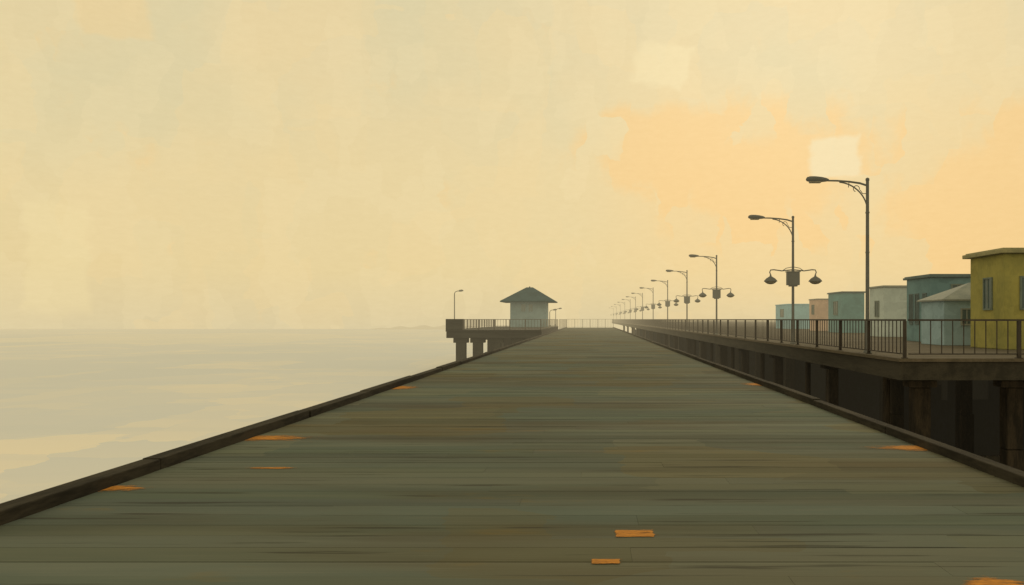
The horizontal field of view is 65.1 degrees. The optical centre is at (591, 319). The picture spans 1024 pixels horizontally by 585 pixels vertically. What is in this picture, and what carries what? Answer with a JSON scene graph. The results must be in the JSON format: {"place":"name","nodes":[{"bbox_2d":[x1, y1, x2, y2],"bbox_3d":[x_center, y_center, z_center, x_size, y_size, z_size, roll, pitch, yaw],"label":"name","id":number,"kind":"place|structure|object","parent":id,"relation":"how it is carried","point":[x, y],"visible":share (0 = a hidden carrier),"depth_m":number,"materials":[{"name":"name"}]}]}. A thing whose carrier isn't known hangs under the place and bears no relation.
{"place":"outdoors","nodes":[
{"label":"outdoors","id":0,"kind":"place"},
{"bbox_2d":[374,325,477,328],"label":"headland","id":1,"kind":"structure","parent":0,"point":[424,327],"depth_m":449.10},
{"bbox_2d":[0,329,999,502],"bbox_3d":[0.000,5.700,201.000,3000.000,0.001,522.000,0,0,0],"label":"sea","id":2,"kind":"structure","parent":0,"point":[75,404],"depth_m":71.66,"materials":[{"name":"liquid"}]},
{"bbox_2d":[446,319,557,360],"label":"platform","id":3,"kind":"structure","parent":2,"relation":"in","point":[496,338],"depth_m":82.50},
{"bbox_2d":[454,290,462,318],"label":"lamp post","id":4,"kind":"object","parent":3,"relation":"on","point":[454,302],"visible":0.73,"depth_m":84.95,"materials":[{"name":"metal"}]},
{"bbox_2d":[463,319,540,329],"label":"railing","id":5,"kind":"object","parent":3,"relation":"on","point":[500,322],"visible":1,"depth_m":82.06,"materials":[{"name":"metal"}]},
{"bbox_2d":[500,286,557,326],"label":"hut","id":6,"kind":"object","parent":3,"relation":"on","point":[529,302],"visible":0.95,"depth_m":110.00,"materials":[{"name":"grey"}]},
{"bbox_2d":[521,304,525,311],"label":"window","id":7,"kind":"structure","parent":6,"relation":"in","point":[523,306],"depth_m":109.99,"materials":[{"name":"grey glass"}]},
{"bbox_2d":[528,304,532,311],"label":"window","id":8,"kind":"structure","parent":6,"relation":"in","point":[530,306],"depth_m":109.99,"materials":[{"name":"grey glass"}]},
{"bbox_2d":[541,319,557,328],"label":"railing","id":9,"kind":"object","parent":3,"relation":"on","point":[546,327],"visible":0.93,"depth_m":94.11,"materials":[{"name":"grey metal"}]},
{"bbox_2d":[0,327,1023,584],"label":"boardwalk","id":10,"kind":"structure","parent":2,"relation":"in","point":[560,455],"depth_m":7.69,"materials":[{"name":"grey wood"}]},
{"bbox_2d":[101,485,143,490],"bbox_3d":[-4.610,1.696,8.000,0.500,0.001,0.400,0,0,0],"label":"paint mark","id":11,"kind":"object","parent":10,"relation":"on","point":[115,487],"visible":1,"depth_m":8.02,"materials":[{"name":"orange paint"}]},
{"bbox_2d":[265,467,291,468],"bbox_3d":[-3.625,1.696,9.085,0.850,0.001,0.170,0,0,0],"label":"paint mark","id":12,"kind":"object","parent":10,"relation":"on","point":[277,467],"visible":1,"depth_m":9.10,"materials":[{"name":"orange paint"}]},
{"bbox_2d":[248,435,310,440],"bbox_3d":[-4.280,1.696,11.375,1.160,0.001,0.750,0,0,0],"label":"paint mark","id":13,"kind":"object","parent":10,"relation":"on","point":[271,438],"visible":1,"depth_m":11.41,"materials":[{"name":"orange paint"}]},
{"bbox_2d":[393,386,415,388],"bbox_3d":[-4.475,1.696,19.750,0.750,0.001,1.500,0,0,0],"label":"paint mark","id":14,"kind":"object","parent":10,"relation":"on","point":[402,387],"visible":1,"depth_m":19.75,"materials":[{"name":"orange paint"}]},
{"bbox_2d":[559,319,566,328],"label":"railing","id":15,"kind":"object","parent":10,"relation":"on","point":[564,323],"visible":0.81,"depth_m":148.26,"materials":[{"name":"beige"}]},
{"bbox_2d":[568,319,613,327],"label":"railing","id":16,"kind":"object","parent":10,"relation":"on","point":[582,323],"visible":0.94,"depth_m":160.56,"materials":[{"name":"white metal"}]},
{"bbox_2d":[591,559,619,563],"bbox_3d":[0.100,1.696,5.580,0.240,0.001,0.120,0,0,0],"label":"paint mark","id":17,"kind":"object","parent":10,"relation":"on","point":[598,561],"visible":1,"depth_m":5.57,"materials":[{"name":"orange paint"}]},
{"bbox_2d":[615,529,653,536],"bbox_3d":[0.344,1.696,6.305,0.373,0.001,0.230,0,0,0],"label":"paint mark","id":18,"kind":"object","parent":10,"relation":"on","point":[629,533],"visible":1,"depth_m":6.30,"materials":[{"name":"orange paint"}]},
{"bbox_2d":[869,445,927,450],"bbox_3d":[3.880,1.696,10.500,0.960,0.001,0.600,0,0,0],"label":"paint mark","id":19,"kind":"object","parent":10,"relation":"on","point":[917,448],"visible":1,"depth_m":10.44,"materials":[{"name":"orange paint"}]},
{"bbox_2d":[966,577,1023,584],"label":"paint mark","id":20,"kind":"object","parent":10,"relation":"on","point":[986,581],"visible":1,"depth_m":5.13,"materials":[{"name":"orange paint"}]},
{"bbox_2d":[612,322,1023,470],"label":"promenade pier","id":21,"kind":"structure","parent":2,"relation":"in","point":[929,396],"depth_m":33.30,"materials":[{"name":"stone"}]},
{"bbox_2d":[626,296,640,318],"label":"street lamp","id":22,"kind":"object","parent":21,"relation":"on","point":[630,310],"visible":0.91,"depth_m":161.95,"materials":[{"name":"metal"}]},
{"bbox_2d":[631,293,649,318],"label":"street lamp","id":23,"kind":"object","parent":21,"relation":"on","point":[642,308],"visible":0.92,"depth_m":139.94,"materials":[{"name":"metal"}]},
{"bbox_2d":[640,287,661,326],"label":"street lamp","id":24,"kind":"object","parent":21,"relation":"on","point":[653,306],"visible":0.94,"depth_m":115.92,"materials":[{"name":"metal"}]},
{"bbox_2d":[651,280,677,318],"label":"street lamp","id":25,"kind":"object","parent":21,"relation":"on","point":[667,302],"visible":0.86,"depth_m":93.94,"materials":[{"name":"metal"}]},
{"bbox_2d":[666,270,699,330],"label":"street lamp","id":26,"kind":"object","parent":21,"relation":"on","point":[686,300],"visible":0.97,"depth_m":74.96,"materials":[{"name":"metal"}]},
{"bbox_2d":[689,254,734,333],"bbox_3d":[8.670,-1.782,57.300,3.300,5.765,0.591,0,0,0],"label":"street lamp","id":27,"kind":"object","parent":21,"relation":"on","point":[716,293],"visible":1,"depth_m":57.21,"materials":[{"name":"metal"}]},
{"bbox_2d":[612,319,906,357],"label":"railing","id":28,"kind":"object","parent":21,"relation":"on","point":[700,325],"visible":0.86,"depth_m":33.88,"materials":[{"name":"metal"}]},
{"bbox_2d":[748,215,821,343],"bbox_3d":[8.670,-1.782,35.600,3.300,5.765,0.591,0,0,0],"label":"street lamp","id":29,"kind":"object","parent":21,"relation":"on","point":[792,277],"visible":0.98,"depth_m":35.54,"materials":[{"name":"metal"}]},
{"bbox_2d":[806,176,871,352],"bbox_3d":[8.085,-1.782,26.000,2.130,5.765,0.280,0,0,0],"label":"street lamp","id":30,"kind":"object","parent":21,"relation":"on","point":[813,179],"visible":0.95,"depth_m":25.95,"materials":[{"name":"metal"}]},
{"bbox_2d":[908,319,1023,357],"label":"railing","id":31,"kind":"object","parent":21,"relation":"on","point":[1018,353],"visible":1,"depth_m":21.96,"materials":[{"name":"metal"}]},
{"bbox_2d":[0,0,1023,328],"label":"sky","id":32,"kind":"structure","parent":0,"point":[165,164],"materials":[{"name":"beige"}]},
{"bbox_2d":[706,321,773,322],"bbox_3d":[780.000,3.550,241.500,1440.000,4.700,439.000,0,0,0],"label":"ground","id":33,"kind":"structure","parent":0,"point":[746,321],"depth_m":409.56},
{"bbox_2d":[775,304,808,328],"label":"house","id":34,"kind":"structure","parent":0,"point":[784,311],"depth_m":88.80,"materials":[{"name":"blue paint"}]},
{"bbox_2d":[780,309,783,316],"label":"window","id":35,"kind":"structure","parent":34,"relation":"in","point":[781,310],"depth_m":91.70,"materials":[{"name":"grey glass"}]},
{"bbox_2d":[809,299,827,330],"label":"house","id":36,"kind":"structure","parent":0,"point":[818,308],"depth_m":74.00,"materials":[{"name":"beige paint"}]},
{"bbox_2d":[811,305,813,314],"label":"window","id":37,"kind":"structure","parent":36,"relation":"in","point":[812,306],"depth_m":75.52,"materials":[{"name":"grey glass"}]},
{"bbox_2d":[827,291,864,332],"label":"house","id":38,"kind":"structure","parent":0,"point":[845,304],"depth_m":63.50,"materials":[{"name":"green paint"}]},
{"bbox_2d":[833,301,837,314],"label":"window","id":39,"kind":"structure","parent":38,"relation":"in","point":[835,303],"depth_m":65.07,"materials":[{"name":"grey glass"}]},
{"bbox_2d":[869,285,906,336],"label":"house","id":40,"kind":"structure","parent":0,"point":[888,301],"depth_m":49.00,"materials":[{"name":"grey paint"}]},
{"bbox_2d":[874,301,878,316],"bbox_3d":[17.975,-0.650,50.100,0.070,1.020,0.720,0,0,0],"label":"window","id":41,"kind":"structure","parent":40,"relation":"in","point":[876,303],"depth_m":50.21,"materials":[{"name":"grey glass"}]},
{"bbox_2d":[903,274,970,341],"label":"house","id":42,"kind":"structure","parent":0,"point":[919,287],"depth_m":38.69,"materials":[{"name":"teal paint"}]},
{"bbox_2d":[909,294,912,323],"bbox_3d":[15.975,-0.500,39.770,0.070,1.520,0.460,0,0,0],"label":"window","id":43,"kind":"structure","parent":42,"relation":"in","point":[910,295],"depth_m":39.75,"materials":[{"name":"grey glass"}]},
{"bbox_2d":[914,293,918,323],"bbox_3d":[15.975,-0.500,39.070,0.070,1.520,0.460,0,0,0],"label":"window","id":44,"kind":"structure","parent":42,"relation":"in","point":[916,296],"depth_m":39.08,"materials":[{"name":"grey glass"}]},
{"bbox_2d":[951,284,963,288],"bbox_3d":[17.250,-1.300,37.475,0.620,0.720,0.070,0,0,0],"label":"window","id":45,"kind":"structure","parent":42,"relation":"in","point":[952,285],"depth_m":37.45,"materials":[{"name":"grey glass"}]},
{"bbox_2d":[917,283,970,344],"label":"house","id":46,"kind":"structure","parent":0,"point":[954,303],"depth_m":33.37,"materials":[{"name":"paint"}]},
{"bbox_2d":[960,308,970,324],"bbox_3d":[15.700,-0.100,33.275,0.520,0.720,0.070,0,0,0],"label":"window","id":47,"kind":"structure","parent":46,"relation":"in","point":[965,313],"depth_m":33.28,"materials":[{"name":"grey glass"}]},
{"bbox_2d":[962,248,1023,349],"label":"house","id":48,"kind":"structure","parent":0,"point":[997,283],"depth_m":29.20,"materials":[{"name":"yellow paint"}]},
{"bbox_2d":[983,277,992,309],"bbox_3d":[14.875,-0.950,29.875,0.070,1.220,0.670,0,0,0],"label":"window","id":49,"kind":"structure","parent":48,"relation":"in","point":[987,282],"depth_m":29.84,"materials":[{"name":"grey glass"}]},
{"bbox_2d":[1020,276,1023,309],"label":"window","id":50,"kind":"structure","parent":48,"relation":"in","point":[1021,277],"depth_m":28.65,"materials":[{"name":"grey glass"}]}
]}

